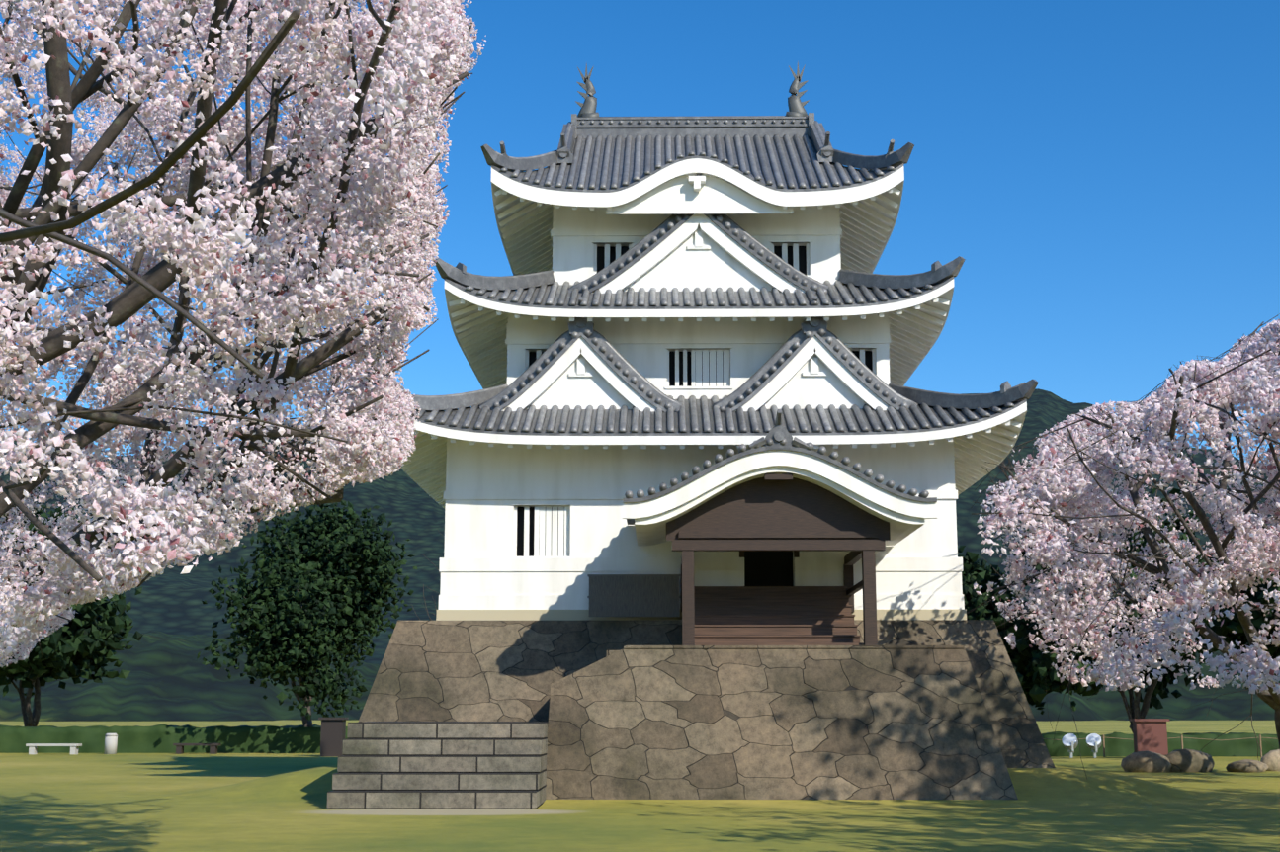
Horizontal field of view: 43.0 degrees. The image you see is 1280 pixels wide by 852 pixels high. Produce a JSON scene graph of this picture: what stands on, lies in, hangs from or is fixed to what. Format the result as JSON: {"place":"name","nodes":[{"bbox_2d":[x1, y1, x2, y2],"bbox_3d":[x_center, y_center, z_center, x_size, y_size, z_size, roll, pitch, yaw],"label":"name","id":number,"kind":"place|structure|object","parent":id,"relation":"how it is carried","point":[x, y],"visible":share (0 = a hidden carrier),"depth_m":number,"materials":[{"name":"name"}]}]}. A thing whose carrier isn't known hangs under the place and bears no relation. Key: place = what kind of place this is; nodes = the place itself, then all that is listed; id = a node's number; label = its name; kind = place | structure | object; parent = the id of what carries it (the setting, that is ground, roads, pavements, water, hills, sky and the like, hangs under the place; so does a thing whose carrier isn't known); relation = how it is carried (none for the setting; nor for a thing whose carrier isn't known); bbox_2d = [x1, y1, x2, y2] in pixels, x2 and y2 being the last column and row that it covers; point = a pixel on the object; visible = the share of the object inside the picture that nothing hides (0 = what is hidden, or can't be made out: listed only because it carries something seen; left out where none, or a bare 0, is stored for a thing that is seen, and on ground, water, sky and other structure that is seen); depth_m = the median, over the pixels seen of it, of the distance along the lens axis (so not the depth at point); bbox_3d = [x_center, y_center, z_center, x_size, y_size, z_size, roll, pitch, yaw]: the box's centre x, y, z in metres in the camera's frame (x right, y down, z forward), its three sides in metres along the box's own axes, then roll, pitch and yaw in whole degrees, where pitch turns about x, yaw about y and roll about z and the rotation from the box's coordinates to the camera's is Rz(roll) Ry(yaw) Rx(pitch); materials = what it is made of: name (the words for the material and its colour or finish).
{"place":"outdoors","nodes":[
{"label":"outdoors","id":0,"kind":"place"},
{"bbox_2d":[411,529,444,620],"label":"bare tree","id":1,"kind":"object","parent":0,"point":[432,596],"visible":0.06,"depth_m":87.21,"materials":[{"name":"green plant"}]},
{"bbox_2d":[0,388,1274,664],"bbox_3d":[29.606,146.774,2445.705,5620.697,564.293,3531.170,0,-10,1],"label":"mountains","id":2,"kind":"structure","parent":0,"point":[170,600],"depth_m":1772.16,"materials":[{"name":"green plant"}]},
{"bbox_2d":[0,720,1279,851],"bbox_3d":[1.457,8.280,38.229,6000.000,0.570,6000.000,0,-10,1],"label":"ground","id":3,"kind":"structure","parent":0,"point":[165,803],"depth_m":28.73,"materials":[{"name":"green plant"}]},
{"bbox_2d":[25,743,82,754],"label":"bench","id":4,"kind":"object","parent":3,"relation":"on","point":[33,748],"visible":1,"depth_m":70.87,"materials":[{"name":"white stone"}]},
{"bbox_2d":[0,486,143,726],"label":"tree","id":5,"kind":"object","parent":3,"relation":"on","point":[92,634],"depth_m":77.48,"materials":[{"name":"green plant"}]},
{"bbox_2d":[103,733,117,754],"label":"bin","id":6,"kind":"object","parent":3,"relation":"on","point":[111,742],"visible":1,"depth_m":71.44,"materials":[{"name":"grey concrete"}]},
{"bbox_2d":[0,724,347,753],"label":"hedge","id":7,"kind":"object","parent":3,"relation":"on","point":[163,738],"visible":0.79,"depth_m":73.54,"materials":[{"name":"green plant"}]},
{"bbox_2d":[172,743,221,754],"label":"bench","id":8,"kind":"object","parent":3,"relation":"on","point":[180,748],"visible":1,"depth_m":71.78,"materials":[{"name":"grey stone"}]},
{"bbox_2d":[0,0,472,655],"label":"tree branches","id":9,"kind":"object","parent":3,"relation":"on","point":[136,295],"visible":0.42,"depth_m":12.11,"materials":[{"name":"brown wood"}]},
{"bbox_2d":[0,0,486,667],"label":"cherry blossoms","id":10,"kind":"object","parent":9,"relation":"attached to","point":[429,42],"visible":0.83,"depth_m":10.97,"materials":[{"name":"pink plant"}]},
{"bbox_2d":[196,500,417,727],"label":"tree","id":11,"kind":"object","parent":3,"relation":"on","point":[352,593],"depth_m":72.57,"materials":[{"name":"green plant"}]},
{"bbox_2d":[318,717,348,756],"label":"dark box","id":12,"kind":"object","parent":3,"relation":"on","point":[332,733],"visible":0.93,"depth_m":67.56,"materials":[{"name":"grey"}]},
{"bbox_2d":[327,721,548,809],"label":"stone steps","id":13,"kind":"structure","parent":3,"relation":"on","point":[445,746],"depth_m":31.80,"materials":[{"name":"grey stone"}]},
{"bbox_2d":[333,158,1055,809],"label":"castle","id":14,"kind":"structure","parent":3,"relation":"on","point":[483,486],"depth_m":38.51,"materials":[{"name":"white paint"}]},
{"bbox_2d":[575,61,809,117],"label":"roof ornaments","id":15,"kind":"object","parent":14,"relation":"attached to","point":[796,105],"visible":0.83,"depth_m":47.61},
{"bbox_2d":[435,609,966,620],"bbox_3d":[1.534,5.611,44.975,12.640,0.270,12.640,0,-10,1],"label":"wall base","id":16,"kind":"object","parent":14,"relation":"attached to","point":[512,615],"depth_m":38.78,"materials":[{"name":"beige paint"}]},
{"bbox_2d":[391,112,1038,524],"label":"roof tiles","id":17,"kind":"object","parent":14,"relation":"attached to","point":[939,275],"visible":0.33,"depth_m":40.52,"materials":[{"name":"grey tile"}]},
{"bbox_2d":[406,115,1024,498],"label":"castle tile rows","id":18,"kind":"object","parent":14,"relation":"attached to","point":[897,422],"visible":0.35,"depth_m":40.45,"materials":[{"name":"grey tile"}]},
{"bbox_2d":[693,586,863,645],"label":"wooden steps","id":19,"kind":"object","parent":14,"relation":"attached to","point":[772,610],"visible":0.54,"depth_m":36.58,"materials":[{"name":"brown wood"}]},
{"bbox_2d":[957,545,1044,714],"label":"tree","id":20,"kind":"object","parent":3,"relation":"on","point":[975,570],"visible":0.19,"depth_m":77.81,"materials":[{"name":"green plant"}]},
{"bbox_2d":[1061,733,1078,758],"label":"floodlight","id":21,"kind":"object","parent":3,"relation":"on","point":[1069,741],"visible":1,"depth_m":65.53,"materials":[{"name":"silver metal"}]},
{"bbox_2d":[1086,733,1102,758],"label":"floodlight","id":22,"kind":"object","parent":3,"relation":"on","point":[1093,741],"visible":1,"depth_m":65.71,"materials":[{"name":"silver metal"}]},
{"bbox_2d":[966,313,1279,778],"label":"tree branches","id":23,"kind":"object","parent":3,"relation":"on","point":[1270,699],"visible":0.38,"depth_m":44.07,"materials":[{"name":"brown wood"}]},
{"bbox_2d":[973,318,1279,694],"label":"cherry blossoms","id":24,"kind":"object","parent":23,"relation":"attached to","point":[1062,485],"visible":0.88,"depth_m":41.63,"materials":[{"name":"pink plant"}]},
{"bbox_2d":[994,486,1277,732],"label":"tree","id":25,"kind":"object","parent":3,"relation":"on","point":[1039,666],"depth_m":74.05,"materials":[{"name":"plant"}]},
{"bbox_2d":[1129,718,1169,756],"bbox_3d":[20.391,12.489,64.923,1.400,1.550,0.700,0,-10,1],"label":"red box","id":26,"kind":"object","parent":3,"relation":"on","point":[1150,734],"visible":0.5,"depth_m":64.70,"materials":[{"name":"red"}]},
{"bbox_2d":[1040,731,1279,756],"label":"hedge","id":27,"kind":"object","parent":3,"relation":"on","point":[1221,746],"visible":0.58,"depth_m":67.56,"materials":[{"name":"green plant"}]},
{"bbox_2d":[1042,734,1278,757],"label":"rope fence","id":28,"kind":"object","parent":3,"relation":"on","point":[1176,737],"visible":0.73,"depth_m":66.58,"materials":[{"name":"brown wood"}]},
{"bbox_2d":[1120,748,1279,772],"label":"rocks","id":29,"kind":"object","parent":3,"relation":"on","point":[1185,760],"visible":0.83,"depth_m":49.66,"materials":[{"name":"stone"}]},
{"bbox_2d":[1152,409,1279,652],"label":"tree branches","id":30,"kind":"object","parent":3,"relation":"on","point":[1236,541],"visible":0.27,"depth_m":43.98,"materials":[{"name":"brown wood"}]},
{"bbox_2d":[1222,540,1279,689],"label":"tree","id":31,"kind":"object","parent":3,"relation":"on","point":[1257,620],"depth_m":69.40,"materials":[{"name":"plant"}]},
{"bbox_2d":[0,630,1279,721],"bbox_3d":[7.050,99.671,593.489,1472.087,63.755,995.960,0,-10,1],"label":"hills","id":32,"kind":"structure","parent":0,"point":[170,678],"depth_m":395.31,"materials":[{"name":"green plant"}]},
{"bbox_2d":[0,0,1279,465],"label":"sky","id":33,"kind":"structure","parent":0,"point":[1104,175],"materials":[{"name":"blue"}]},
{"bbox_2d":[1171,376,1279,665],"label":"cherry blossoms","id":34,"kind":"object","parent":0,"point":[1232,554],"visible":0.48,"depth_m":43.29,"materials":[{"name":"pink plant"}]}
]}

